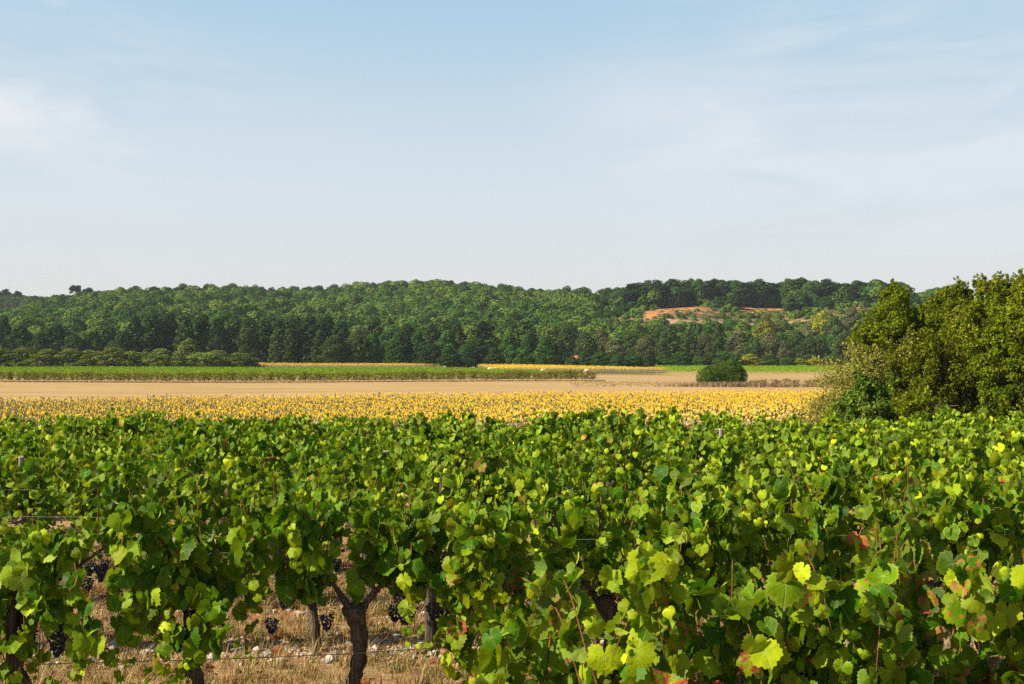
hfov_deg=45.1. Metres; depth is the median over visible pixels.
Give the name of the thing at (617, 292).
broadleaf tree
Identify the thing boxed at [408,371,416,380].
grape vine
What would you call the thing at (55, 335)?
broadleaf tree
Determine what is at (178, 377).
grape vine
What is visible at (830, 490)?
grape vine
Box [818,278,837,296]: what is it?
broadleaf tree
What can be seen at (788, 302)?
broadleaf tree
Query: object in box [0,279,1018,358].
hillside woods
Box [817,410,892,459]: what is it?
grape vine
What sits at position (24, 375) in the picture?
grape vine
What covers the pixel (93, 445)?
grape vine
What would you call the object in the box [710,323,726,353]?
poplar tree
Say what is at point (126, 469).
grape vine
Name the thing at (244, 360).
hedge shrub
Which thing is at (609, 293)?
broadleaf tree
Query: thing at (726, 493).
grape vine
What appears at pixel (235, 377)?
grape vine
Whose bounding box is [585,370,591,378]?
grape vine
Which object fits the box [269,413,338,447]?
grape vine
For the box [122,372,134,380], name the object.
grape vine
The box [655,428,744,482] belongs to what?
grape vine
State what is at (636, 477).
grape vine
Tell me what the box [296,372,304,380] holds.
grape vine
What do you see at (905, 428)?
grape vine
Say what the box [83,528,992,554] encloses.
trellis wire
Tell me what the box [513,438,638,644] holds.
grape vine
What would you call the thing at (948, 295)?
broadleaf tree
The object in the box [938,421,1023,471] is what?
grape vine
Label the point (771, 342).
broadleaf tree
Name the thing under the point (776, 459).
grape vine
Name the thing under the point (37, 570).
grape vine
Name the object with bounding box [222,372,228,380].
grape vine
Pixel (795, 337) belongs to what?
broadleaf tree
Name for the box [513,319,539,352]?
poplar tree
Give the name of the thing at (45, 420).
grape vine
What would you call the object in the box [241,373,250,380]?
grape vine
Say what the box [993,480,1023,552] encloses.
grape vine
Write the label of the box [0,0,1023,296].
sky
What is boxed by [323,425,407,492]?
grape vine
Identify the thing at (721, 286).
broadleaf tree
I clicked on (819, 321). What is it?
broadleaf tree
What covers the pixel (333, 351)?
broadleaf tree
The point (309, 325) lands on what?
poplar tree
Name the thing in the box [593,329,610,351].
broadleaf tree
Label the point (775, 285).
broadleaf tree
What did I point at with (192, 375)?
grape vine
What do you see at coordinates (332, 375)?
grape vine
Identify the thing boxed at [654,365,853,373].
distant vine rows
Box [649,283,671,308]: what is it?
broadleaf tree
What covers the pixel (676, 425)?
grape vine
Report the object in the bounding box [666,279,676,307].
pine tree
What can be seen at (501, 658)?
grape vine
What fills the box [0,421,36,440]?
grape vine
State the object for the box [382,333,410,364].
broadleaf tree
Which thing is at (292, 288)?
broadleaf tree
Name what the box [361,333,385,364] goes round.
broadleaf tree
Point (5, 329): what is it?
poplar tree
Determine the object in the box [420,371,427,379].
grape vine
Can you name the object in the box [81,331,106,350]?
broadleaf tree
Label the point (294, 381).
dry verge grass
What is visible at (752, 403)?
sunflower field
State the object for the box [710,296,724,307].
broadleaf tree
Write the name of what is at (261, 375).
grape vine
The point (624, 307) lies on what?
broadleaf tree
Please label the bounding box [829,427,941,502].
grape vine
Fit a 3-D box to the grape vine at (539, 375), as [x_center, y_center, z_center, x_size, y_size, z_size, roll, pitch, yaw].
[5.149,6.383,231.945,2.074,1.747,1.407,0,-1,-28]
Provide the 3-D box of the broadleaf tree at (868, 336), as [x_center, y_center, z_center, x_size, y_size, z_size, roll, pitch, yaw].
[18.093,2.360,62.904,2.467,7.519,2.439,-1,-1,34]
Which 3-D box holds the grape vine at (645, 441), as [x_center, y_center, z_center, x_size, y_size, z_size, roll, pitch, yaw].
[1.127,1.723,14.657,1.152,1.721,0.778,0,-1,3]
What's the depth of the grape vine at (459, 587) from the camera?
7.95 m
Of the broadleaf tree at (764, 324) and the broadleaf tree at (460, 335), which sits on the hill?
the broadleaf tree at (764, 324)
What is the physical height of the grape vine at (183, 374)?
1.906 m
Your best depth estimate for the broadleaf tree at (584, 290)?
784.38 m
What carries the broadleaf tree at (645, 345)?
on the stubble field at (50, 390)
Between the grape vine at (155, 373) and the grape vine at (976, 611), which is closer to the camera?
the grape vine at (976, 611)
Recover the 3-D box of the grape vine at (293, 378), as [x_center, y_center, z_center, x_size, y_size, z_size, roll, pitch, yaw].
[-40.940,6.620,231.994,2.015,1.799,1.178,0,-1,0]
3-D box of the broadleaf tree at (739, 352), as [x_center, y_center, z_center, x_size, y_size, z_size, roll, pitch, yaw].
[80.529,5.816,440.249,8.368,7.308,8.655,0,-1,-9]
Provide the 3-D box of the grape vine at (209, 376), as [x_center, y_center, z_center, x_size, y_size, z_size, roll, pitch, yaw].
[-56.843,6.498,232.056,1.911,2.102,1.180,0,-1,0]
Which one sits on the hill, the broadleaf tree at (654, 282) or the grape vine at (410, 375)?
the broadleaf tree at (654, 282)
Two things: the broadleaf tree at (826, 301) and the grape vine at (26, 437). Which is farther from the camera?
the broadleaf tree at (826, 301)
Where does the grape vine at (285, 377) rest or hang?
on the stubble field at (50, 390)
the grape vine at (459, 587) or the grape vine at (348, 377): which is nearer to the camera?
the grape vine at (459, 587)
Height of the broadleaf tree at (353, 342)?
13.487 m
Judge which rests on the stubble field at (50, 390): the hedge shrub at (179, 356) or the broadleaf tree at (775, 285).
the hedge shrub at (179, 356)
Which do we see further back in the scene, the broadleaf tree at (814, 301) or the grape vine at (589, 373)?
the broadleaf tree at (814, 301)
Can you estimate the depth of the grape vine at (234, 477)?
11.39 m
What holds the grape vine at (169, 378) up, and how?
on the stubble field at (50, 390)
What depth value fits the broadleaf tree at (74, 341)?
413.44 m
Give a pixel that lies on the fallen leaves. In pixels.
(254, 616)
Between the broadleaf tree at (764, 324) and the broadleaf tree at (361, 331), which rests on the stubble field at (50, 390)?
the broadleaf tree at (361, 331)
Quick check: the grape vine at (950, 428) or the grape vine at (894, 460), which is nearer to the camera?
the grape vine at (894, 460)
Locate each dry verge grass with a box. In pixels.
[0,379,605,382]
[570,381,697,386]
[652,381,815,386]
[776,384,836,386]
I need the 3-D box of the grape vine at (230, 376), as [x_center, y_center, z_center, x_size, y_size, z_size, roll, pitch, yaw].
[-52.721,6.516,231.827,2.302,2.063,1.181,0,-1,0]
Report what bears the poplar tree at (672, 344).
on the stubble field at (50, 390)
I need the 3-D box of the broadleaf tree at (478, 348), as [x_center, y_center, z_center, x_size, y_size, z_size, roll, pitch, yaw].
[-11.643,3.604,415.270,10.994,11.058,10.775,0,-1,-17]
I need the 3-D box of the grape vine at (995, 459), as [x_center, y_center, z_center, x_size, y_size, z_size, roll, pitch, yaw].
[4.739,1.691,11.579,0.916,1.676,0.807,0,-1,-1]
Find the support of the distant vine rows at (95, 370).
on the stubble field at (50, 390)
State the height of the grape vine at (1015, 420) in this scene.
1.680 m
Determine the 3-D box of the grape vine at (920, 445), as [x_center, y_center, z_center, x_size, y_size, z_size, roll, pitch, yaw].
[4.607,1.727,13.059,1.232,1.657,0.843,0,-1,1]
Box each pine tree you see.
[0,288,10,307]
[12,291,22,296]
[68,285,81,293]
[82,287,92,293]
[148,286,160,290]
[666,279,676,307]
[710,278,720,285]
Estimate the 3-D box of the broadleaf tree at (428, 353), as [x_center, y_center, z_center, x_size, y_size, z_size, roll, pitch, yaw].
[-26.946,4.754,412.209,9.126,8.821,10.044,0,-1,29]
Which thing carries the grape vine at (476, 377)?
on the stubble field at (50, 390)
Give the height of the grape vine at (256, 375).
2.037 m
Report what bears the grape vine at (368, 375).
on the stubble field at (50, 390)
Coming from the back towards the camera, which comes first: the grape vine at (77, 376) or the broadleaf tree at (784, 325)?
the broadleaf tree at (784, 325)
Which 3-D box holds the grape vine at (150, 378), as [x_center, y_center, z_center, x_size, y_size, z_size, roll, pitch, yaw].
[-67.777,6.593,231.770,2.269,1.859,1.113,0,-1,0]
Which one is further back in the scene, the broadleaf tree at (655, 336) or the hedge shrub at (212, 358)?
the broadleaf tree at (655, 336)
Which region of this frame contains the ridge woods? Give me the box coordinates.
[0,291,50,309]
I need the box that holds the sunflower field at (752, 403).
[0,388,840,440]
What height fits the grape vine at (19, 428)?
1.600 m
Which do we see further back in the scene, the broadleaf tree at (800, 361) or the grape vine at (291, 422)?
the broadleaf tree at (800, 361)
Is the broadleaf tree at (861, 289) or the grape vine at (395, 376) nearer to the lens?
the grape vine at (395, 376)
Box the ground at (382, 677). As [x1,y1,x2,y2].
[0,435,1004,683]
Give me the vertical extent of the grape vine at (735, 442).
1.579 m
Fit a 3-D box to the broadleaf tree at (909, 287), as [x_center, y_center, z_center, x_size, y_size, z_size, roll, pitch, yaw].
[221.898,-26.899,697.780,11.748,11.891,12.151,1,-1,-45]
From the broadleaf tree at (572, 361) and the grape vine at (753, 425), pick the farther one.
the broadleaf tree at (572, 361)
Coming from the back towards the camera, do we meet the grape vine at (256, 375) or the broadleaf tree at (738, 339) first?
the broadleaf tree at (738, 339)
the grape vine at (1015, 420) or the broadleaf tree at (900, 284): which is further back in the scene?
the broadleaf tree at (900, 284)
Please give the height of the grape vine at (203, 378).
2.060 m
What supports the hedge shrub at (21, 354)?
on the stubble field at (50, 390)
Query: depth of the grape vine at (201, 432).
14.57 m
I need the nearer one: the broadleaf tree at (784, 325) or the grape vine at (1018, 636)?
the grape vine at (1018, 636)
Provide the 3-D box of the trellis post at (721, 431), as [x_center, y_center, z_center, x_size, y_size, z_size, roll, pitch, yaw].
[2.719,1.934,16.013,0.062,1.630,0.058,0,-1,0]
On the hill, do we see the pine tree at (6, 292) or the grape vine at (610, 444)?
the pine tree at (6, 292)
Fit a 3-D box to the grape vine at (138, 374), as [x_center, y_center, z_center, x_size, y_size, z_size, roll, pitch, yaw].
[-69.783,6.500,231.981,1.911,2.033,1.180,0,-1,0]
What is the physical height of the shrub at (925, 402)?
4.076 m
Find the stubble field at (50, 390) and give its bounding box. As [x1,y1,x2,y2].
[0,366,846,416]
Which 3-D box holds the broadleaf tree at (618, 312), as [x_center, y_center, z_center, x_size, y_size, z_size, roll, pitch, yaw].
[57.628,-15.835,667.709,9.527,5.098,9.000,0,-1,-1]
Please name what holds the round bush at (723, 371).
on the stubble field at (50, 390)
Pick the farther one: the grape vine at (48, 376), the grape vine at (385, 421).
the grape vine at (48, 376)
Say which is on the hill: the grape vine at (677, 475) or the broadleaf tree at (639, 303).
the broadleaf tree at (639, 303)
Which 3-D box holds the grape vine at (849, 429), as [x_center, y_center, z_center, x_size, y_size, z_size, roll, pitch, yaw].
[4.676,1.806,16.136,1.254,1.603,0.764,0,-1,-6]
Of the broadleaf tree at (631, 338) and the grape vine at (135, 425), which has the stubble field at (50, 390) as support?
the broadleaf tree at (631, 338)
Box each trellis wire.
[22,507,995,517]
[24,626,943,664]
[37,579,927,609]
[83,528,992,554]
[85,489,480,491]
[88,549,978,561]
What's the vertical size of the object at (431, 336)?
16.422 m
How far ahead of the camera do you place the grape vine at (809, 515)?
8.66 m
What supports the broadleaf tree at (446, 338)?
on the stubble field at (50, 390)
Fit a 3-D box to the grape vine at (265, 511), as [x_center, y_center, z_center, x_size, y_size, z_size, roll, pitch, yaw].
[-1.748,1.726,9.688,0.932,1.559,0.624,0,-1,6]
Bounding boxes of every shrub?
[0,347,15,367]
[3,347,37,367]
[24,348,65,368]
[51,348,88,369]
[71,349,109,368]
[91,346,132,367]
[115,351,147,370]
[132,351,153,367]
[142,348,175,366]
[161,351,199,367]
[179,352,209,367]
[196,350,237,367]
[218,352,262,369]
[780,329,918,430]
[827,362,899,427]
[888,374,952,426]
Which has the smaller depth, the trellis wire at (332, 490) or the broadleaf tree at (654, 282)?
the trellis wire at (332, 490)
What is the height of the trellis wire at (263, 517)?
0.032 m
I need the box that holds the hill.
[253,304,870,365]
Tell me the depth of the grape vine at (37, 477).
11.42 m
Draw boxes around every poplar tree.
[0,315,11,349]
[127,316,145,352]
[137,313,166,352]
[158,311,181,353]
[171,313,197,351]
[189,314,214,352]
[205,317,229,353]
[222,315,244,353]
[236,317,260,358]
[251,318,273,363]
[267,319,287,361]
[267,330,283,363]
[281,315,308,363]
[281,328,296,363]
[297,314,319,362]
[311,329,325,363]
[312,313,335,354]
[331,319,349,360]
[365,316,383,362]
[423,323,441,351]
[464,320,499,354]
[508,322,518,343]
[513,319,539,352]
[654,343,672,357]
[656,324,683,356]
[680,327,695,358]
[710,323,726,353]
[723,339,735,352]
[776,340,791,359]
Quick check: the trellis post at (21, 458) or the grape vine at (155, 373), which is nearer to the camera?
the trellis post at (21, 458)
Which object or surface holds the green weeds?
on the ground at (382, 677)
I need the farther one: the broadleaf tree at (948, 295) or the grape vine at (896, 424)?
the broadleaf tree at (948, 295)
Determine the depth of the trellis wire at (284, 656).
7.98 m
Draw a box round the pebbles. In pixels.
[0,569,999,683]
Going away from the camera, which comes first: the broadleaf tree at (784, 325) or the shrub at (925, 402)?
the shrub at (925, 402)
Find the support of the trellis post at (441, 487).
on the ground at (382, 677)
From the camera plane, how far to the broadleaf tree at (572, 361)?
397.01 m
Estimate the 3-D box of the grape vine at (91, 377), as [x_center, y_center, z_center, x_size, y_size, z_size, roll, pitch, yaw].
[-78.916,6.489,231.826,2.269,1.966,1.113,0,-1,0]
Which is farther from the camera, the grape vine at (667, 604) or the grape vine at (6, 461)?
the grape vine at (6, 461)
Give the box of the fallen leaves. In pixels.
[25,554,999,683]
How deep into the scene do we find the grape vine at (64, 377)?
231.69 m
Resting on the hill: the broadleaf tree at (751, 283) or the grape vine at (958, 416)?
the broadleaf tree at (751, 283)
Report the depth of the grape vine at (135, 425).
17.55 m
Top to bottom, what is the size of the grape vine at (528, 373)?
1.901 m
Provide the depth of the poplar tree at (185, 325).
433.43 m
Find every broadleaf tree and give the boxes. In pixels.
[4,325,33,350]
[26,333,53,358]
[43,322,68,366]
[60,333,83,351]
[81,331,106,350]
[97,326,118,346]
[109,330,138,351]
[177,338,203,353]
[178,283,187,290]
[225,283,237,289]
[289,286,299,290]
[310,285,325,291]
[319,335,347,363]
[342,331,369,364]
[351,326,369,348]
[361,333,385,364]
[378,329,395,363]
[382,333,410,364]
[397,322,416,363]
[402,331,431,365]
[416,343,440,366]
[435,329,458,353]
[435,347,460,367]
[450,322,467,353]
[455,344,476,368]
[467,336,488,367]
[482,347,504,365]
[498,332,518,364]
[513,336,536,364]
[533,336,557,365]
[551,340,570,364]
[553,322,578,355]
[562,285,571,292]
[565,356,579,366]
[574,332,597,356]
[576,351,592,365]
[577,287,591,294]
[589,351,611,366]
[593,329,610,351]
[599,287,612,308]
[600,311,612,318]
[601,337,625,363]
[605,287,619,307]
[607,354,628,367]
[610,308,625,316]
[611,287,626,306]
[617,304,628,311]
[618,283,644,301]
[620,332,636,355]
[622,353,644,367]
[627,282,650,299]
[627,301,635,309]
[633,335,657,362]
[634,300,648,308]
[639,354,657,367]
[643,280,652,290]
[647,280,664,292]
[648,329,660,356]
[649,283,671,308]
[655,354,670,366]
[663,281,676,295]
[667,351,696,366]
[676,280,694,300]
[688,278,706,306]
[690,356,707,365]
[692,333,712,356]
[698,280,717,297]
[703,351,716,365]
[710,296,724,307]
[712,351,740,364]
[714,279,730,296]
[724,293,741,306]
[729,280,740,292]
[729,329,747,349]
[731,348,746,363]
[733,282,754,307]
[740,354,764,366]
[742,337,765,363]
[744,281,758,306]
[750,315,778,337]
[752,278,770,307]
[761,332,782,357]
[761,353,782,367]
[764,282,778,306]
[771,283,780,292]
[777,278,795,295]
[778,357,796,366]
[779,321,793,334]
[781,294,798,311]
[784,279,804,297]
[787,329,804,359]
[793,358,807,366]
[794,336,824,360]
[795,297,807,309]
[797,277,808,288]
[798,293,813,306]
[800,322,817,336]
[801,281,819,300]
[805,357,825,366]
[808,310,830,335]
[810,296,820,307]
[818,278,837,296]
[818,296,833,307]
[818,315,843,355]
[820,354,845,364]
[831,331,857,362]
[832,297,842,304]
[836,283,858,296]
[840,306,861,332]
[842,294,853,303]
[845,315,887,382]
[852,282,865,294]
[853,317,864,331]
[854,278,940,418]
[856,283,876,294]
[857,294,872,302]
[877,322,973,418]
[898,282,906,288]
[905,284,914,295]
[911,276,982,408]
[930,306,990,410]
[949,271,1020,353]
[965,305,1023,424]
[1002,268,1023,408]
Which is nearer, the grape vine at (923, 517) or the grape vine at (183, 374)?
the grape vine at (923, 517)
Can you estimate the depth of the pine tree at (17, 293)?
1099.19 m
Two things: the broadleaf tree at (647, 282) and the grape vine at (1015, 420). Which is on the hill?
the broadleaf tree at (647, 282)
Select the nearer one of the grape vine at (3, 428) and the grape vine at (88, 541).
the grape vine at (88, 541)
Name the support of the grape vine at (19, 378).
on the stubble field at (50, 390)
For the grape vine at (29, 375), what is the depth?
231.87 m
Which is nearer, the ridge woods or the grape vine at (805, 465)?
the grape vine at (805, 465)
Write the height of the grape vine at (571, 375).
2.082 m
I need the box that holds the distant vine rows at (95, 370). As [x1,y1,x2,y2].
[0,365,584,379]
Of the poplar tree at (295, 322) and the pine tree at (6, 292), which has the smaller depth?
the poplar tree at (295, 322)
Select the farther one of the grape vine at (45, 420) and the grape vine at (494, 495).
the grape vine at (45, 420)
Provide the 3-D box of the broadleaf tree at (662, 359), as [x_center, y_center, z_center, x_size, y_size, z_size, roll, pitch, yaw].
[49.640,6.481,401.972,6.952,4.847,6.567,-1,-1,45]
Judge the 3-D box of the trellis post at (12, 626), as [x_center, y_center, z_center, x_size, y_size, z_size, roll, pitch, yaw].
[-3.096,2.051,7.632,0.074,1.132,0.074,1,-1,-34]
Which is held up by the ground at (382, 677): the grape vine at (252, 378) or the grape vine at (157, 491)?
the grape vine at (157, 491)
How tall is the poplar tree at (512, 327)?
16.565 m
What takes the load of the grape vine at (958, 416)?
on the ground at (382, 677)
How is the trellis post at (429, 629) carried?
on the ground at (382, 677)
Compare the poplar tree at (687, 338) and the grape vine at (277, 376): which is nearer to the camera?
the grape vine at (277, 376)
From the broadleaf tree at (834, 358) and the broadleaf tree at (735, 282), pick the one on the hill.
the broadleaf tree at (735, 282)
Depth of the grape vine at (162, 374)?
231.78 m
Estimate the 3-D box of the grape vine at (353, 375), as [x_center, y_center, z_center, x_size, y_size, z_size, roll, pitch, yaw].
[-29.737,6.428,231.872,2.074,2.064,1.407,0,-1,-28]
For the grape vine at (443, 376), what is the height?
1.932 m
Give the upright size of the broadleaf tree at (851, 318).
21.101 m
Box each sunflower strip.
[256,362,438,369]
[477,364,670,374]
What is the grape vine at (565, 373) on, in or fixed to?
on the stubble field at (50, 390)
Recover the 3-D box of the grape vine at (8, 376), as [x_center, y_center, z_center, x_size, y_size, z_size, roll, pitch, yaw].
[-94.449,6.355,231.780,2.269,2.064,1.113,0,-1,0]
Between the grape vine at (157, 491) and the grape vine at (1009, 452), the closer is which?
the grape vine at (157, 491)
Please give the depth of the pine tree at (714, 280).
687.86 m
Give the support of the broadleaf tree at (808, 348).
on the stubble field at (50, 390)
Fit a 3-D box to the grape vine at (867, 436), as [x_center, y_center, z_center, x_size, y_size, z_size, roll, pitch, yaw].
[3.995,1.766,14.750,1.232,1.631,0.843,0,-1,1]
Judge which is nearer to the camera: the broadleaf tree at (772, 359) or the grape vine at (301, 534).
the grape vine at (301, 534)
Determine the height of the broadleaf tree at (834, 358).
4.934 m
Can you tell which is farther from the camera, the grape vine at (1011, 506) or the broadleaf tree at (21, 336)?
the broadleaf tree at (21, 336)
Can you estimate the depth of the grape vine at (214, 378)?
231.85 m
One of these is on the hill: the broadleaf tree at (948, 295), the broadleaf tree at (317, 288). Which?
the broadleaf tree at (317, 288)
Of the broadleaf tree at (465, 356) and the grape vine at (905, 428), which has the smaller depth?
the grape vine at (905, 428)
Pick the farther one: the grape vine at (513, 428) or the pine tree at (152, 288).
the pine tree at (152, 288)
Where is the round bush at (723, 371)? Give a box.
[696,360,747,384]
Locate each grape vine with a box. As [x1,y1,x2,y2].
[0,371,5,380]
[0,407,36,429]
[0,415,54,522]
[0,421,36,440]
[0,421,71,480]
[0,422,63,528]
[0,434,96,533]
[0,437,83,533]
[0,487,19,522]
[0,510,105,683]
[3,370,15,379]
[16,372,22,380]
[20,371,31,379]
[20,503,131,655]
[25,373,32,379]
[34,372,41,380]
[39,409,94,437]
[40,371,49,380]
[42,410,112,455]
[45,371,53,379]
[47,423,173,572]
[47,431,145,519]
[50,371,57,380]
[50,427,173,554]
[51,415,105,451]
[56,372,62,380]
[61,372,69,379]
[65,432,262,609]
[67,372,75,379]
[72,372,80,379]
[79,371,87,379]
[88,371,94,380]
[93,374,101,380]
[99,372,105,379]
[99,471,273,683]
[100,430,225,610]
[103,371,114,379]
[103,408,173,461]
[105,403,186,507]
[108,404,165,494]
[116,373,124,380]
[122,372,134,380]
[135,371,143,379]
[138,430,209,483]
[140,373,149,381]
[145,372,157,380]
[146,413,236,528]
[152,372,159,379]
[157,371,166,380]
[166,372,174,380]
[173,372,182,380]
[173,412,216,445]
[177,414,240,446]
[178,435,277,536]
[180,372,186,381]
[183,372,193,380]
[188,372,196,380]
[189,406,288,527]
[196,372,202,380]
[200,371,209,380]
[202,420,250,495]
[206,371,213,380]
[211,371,219,380]
[220,449,318,610]
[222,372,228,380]
[225,371,237,379]
[231,372,239,380]
[232,417,262,450]
[239,416,275,509]
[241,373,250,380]
[243,463,350,651]
[244,425,331,550]
[244,459,448,683]
[247,371,254,380]
[251,418,370,547]
[252,372,259,380]
[258,373,266,380]
[262,373,274,380]
[268,372,276,380]
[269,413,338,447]
[274,371,282,380]
[275,408,347,468]
[279,371,289,380]
[279,429,352,484]
[289,373,297,380]
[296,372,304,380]
[300,371,308,380]
[308,435,435,607]
[310,372,319,380]
[317,372,324,380]
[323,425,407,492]
[327,373,337,379]
[338,372,347,380]
[338,415,375,427]
[341,371,353,379]
[341,467,484,649]
[344,414,400,522]
[351,371,358,379]
[352,372,364,379]
[353,416,404,454]
[360,372,367,380]
[363,421,458,508]
[365,372,371,379]
[371,372,377,379]
[374,411,443,476]
[375,371,383,380]
[380,408,466,472]
[381,372,388,380]
[389,371,398,380]
[395,475,542,683]
[397,372,405,379]
[397,410,456,429]
[400,420,491,495]
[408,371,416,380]
[410,433,546,540]
[412,371,421,380]
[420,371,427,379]
[423,371,430,379]
[427,415,505,481]
[429,372,435,379]
[431,402,496,460]
[434,372,442,380]
[436,440,527,518]
[438,371,446,378]
[448,370,457,378]
[456,370,465,378]
[465,416,534,476]
[470,370,478,378]
[474,479,698,667]
[474,579,694,683]
[476,370,485,378]
[480,372,492,378]
[488,372,495,379]
[489,407,570,497]
[490,411,578,527]
[505,370,511,378]
[508,422,588,477]
[509,370,518,379]
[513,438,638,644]
[517,528,849,683]
[519,370,526,379]
[520,425,588,450]
[524,410,578,496]
[525,371,531,378]
[531,370,538,378]
[535,371,545,378]
[541,371,549,378]
[541,400,617,446]
[544,370,554,378]
[550,449,667,593]
[552,370,559,378]
[555,427,648,560]
[558,371,566,378]
[560,369,569,379]
[564,416,654,528]
[568,370,574,378]
[572,371,580,379]
[575,400,634,439]
[577,369,587,379]
[580,420,692,480]
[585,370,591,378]
[590,371,598,378]
[613,461,799,635]
[614,406,682,449]
[616,406,679,434]
[623,419,697,472]
[641,433,740,510]
[644,422,738,465]
[645,450,764,534]
[648,413,740,442]
[648,441,727,575]
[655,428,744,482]
[658,420,740,475]
[699,407,763,432]
[717,424,801,472]
[725,563,934,683]
[730,414,806,459]
[730,417,832,568]
[731,438,824,506]
[731,446,857,580]
[736,413,801,426]
[742,418,835,452]
[747,434,870,581]
[770,449,985,627]
[802,419,883,459]
[802,423,903,553]
[806,420,874,438]
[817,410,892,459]
[827,420,913,475]
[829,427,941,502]
[842,447,962,584]
[846,483,1023,683]
[850,433,1023,589]
[851,414,921,428]
[862,417,955,447]
[881,435,971,484]
[882,416,954,456]
[882,427,1004,550]
[889,429,977,480]
[911,413,1014,464]
[915,407,992,441]
[925,459,1023,671]
[934,404,1015,458]
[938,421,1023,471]
[960,421,1023,482]
[974,414,1004,424]
[978,407,1023,429]
[984,432,1023,564]
[992,545,1023,683]
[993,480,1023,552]
[1005,448,1020,481]
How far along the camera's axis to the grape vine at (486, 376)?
231.79 m
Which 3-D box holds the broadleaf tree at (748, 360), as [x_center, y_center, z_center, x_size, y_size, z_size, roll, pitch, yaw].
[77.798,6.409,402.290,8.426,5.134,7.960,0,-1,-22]
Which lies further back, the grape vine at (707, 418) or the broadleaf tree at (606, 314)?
the broadleaf tree at (606, 314)
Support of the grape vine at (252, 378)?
on the stubble field at (50, 390)
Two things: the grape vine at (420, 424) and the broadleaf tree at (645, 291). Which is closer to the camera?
the grape vine at (420, 424)
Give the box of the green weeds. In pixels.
[32,546,1012,683]
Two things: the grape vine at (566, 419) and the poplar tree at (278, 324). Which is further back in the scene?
the poplar tree at (278, 324)
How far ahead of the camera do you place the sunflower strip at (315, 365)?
358.63 m
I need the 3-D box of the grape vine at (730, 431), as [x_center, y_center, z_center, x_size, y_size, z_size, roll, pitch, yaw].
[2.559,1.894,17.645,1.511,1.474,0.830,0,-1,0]
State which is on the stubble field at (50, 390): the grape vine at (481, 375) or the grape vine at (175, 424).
the grape vine at (481, 375)
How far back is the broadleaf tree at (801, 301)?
668.54 m
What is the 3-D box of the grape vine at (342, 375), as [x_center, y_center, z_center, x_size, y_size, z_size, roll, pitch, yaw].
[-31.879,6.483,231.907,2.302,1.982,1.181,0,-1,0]
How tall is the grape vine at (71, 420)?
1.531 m
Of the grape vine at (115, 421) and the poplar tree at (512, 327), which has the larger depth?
the poplar tree at (512, 327)
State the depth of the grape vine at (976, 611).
5.60 m
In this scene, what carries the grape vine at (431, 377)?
on the stubble field at (50, 390)
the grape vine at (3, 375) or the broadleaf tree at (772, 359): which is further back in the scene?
the broadleaf tree at (772, 359)
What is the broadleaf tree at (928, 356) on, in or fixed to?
on the ground at (382, 677)
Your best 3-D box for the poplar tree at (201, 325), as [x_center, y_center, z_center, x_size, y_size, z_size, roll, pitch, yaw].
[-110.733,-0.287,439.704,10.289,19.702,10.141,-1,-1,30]
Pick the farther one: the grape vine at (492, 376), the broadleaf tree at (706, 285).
the broadleaf tree at (706, 285)
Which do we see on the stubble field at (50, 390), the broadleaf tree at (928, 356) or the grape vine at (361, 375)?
the grape vine at (361, 375)
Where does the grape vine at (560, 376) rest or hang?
on the stubble field at (50, 390)
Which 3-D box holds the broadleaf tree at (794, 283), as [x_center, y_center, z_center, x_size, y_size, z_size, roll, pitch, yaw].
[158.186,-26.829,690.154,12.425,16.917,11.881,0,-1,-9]
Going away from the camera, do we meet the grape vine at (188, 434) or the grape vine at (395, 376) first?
the grape vine at (188, 434)
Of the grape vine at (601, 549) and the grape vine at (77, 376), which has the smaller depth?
the grape vine at (601, 549)
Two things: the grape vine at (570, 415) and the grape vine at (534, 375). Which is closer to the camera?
the grape vine at (570, 415)
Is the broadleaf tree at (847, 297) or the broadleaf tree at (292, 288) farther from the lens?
the broadleaf tree at (292, 288)
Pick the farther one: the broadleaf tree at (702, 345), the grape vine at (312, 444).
the broadleaf tree at (702, 345)
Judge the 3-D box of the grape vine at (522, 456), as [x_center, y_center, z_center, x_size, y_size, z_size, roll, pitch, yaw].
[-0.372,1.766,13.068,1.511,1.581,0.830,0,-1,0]
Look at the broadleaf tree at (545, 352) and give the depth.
408.10 m
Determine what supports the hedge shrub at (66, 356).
on the stubble field at (50, 390)
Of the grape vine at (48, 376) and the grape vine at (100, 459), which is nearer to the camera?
the grape vine at (100, 459)
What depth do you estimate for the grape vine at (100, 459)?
12.99 m
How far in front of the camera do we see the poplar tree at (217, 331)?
434.00 m
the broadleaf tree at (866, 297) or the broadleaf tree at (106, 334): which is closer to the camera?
the broadleaf tree at (106, 334)
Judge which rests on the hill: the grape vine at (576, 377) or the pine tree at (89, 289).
the pine tree at (89, 289)
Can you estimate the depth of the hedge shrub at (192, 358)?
349.83 m
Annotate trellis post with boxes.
[5,590,17,683]
[18,456,24,533]
[425,585,433,652]
[440,464,446,561]
[606,480,614,601]
[719,428,723,471]
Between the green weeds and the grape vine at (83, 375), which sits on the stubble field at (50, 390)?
the grape vine at (83, 375)
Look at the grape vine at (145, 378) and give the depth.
231.63 m
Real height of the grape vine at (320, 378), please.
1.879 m
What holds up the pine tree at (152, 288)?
on the hill
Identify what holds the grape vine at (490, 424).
on the ground at (382, 677)
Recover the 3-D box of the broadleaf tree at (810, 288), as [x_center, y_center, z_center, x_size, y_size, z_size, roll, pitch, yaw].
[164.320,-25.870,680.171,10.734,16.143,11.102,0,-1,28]
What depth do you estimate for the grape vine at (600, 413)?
20.57 m

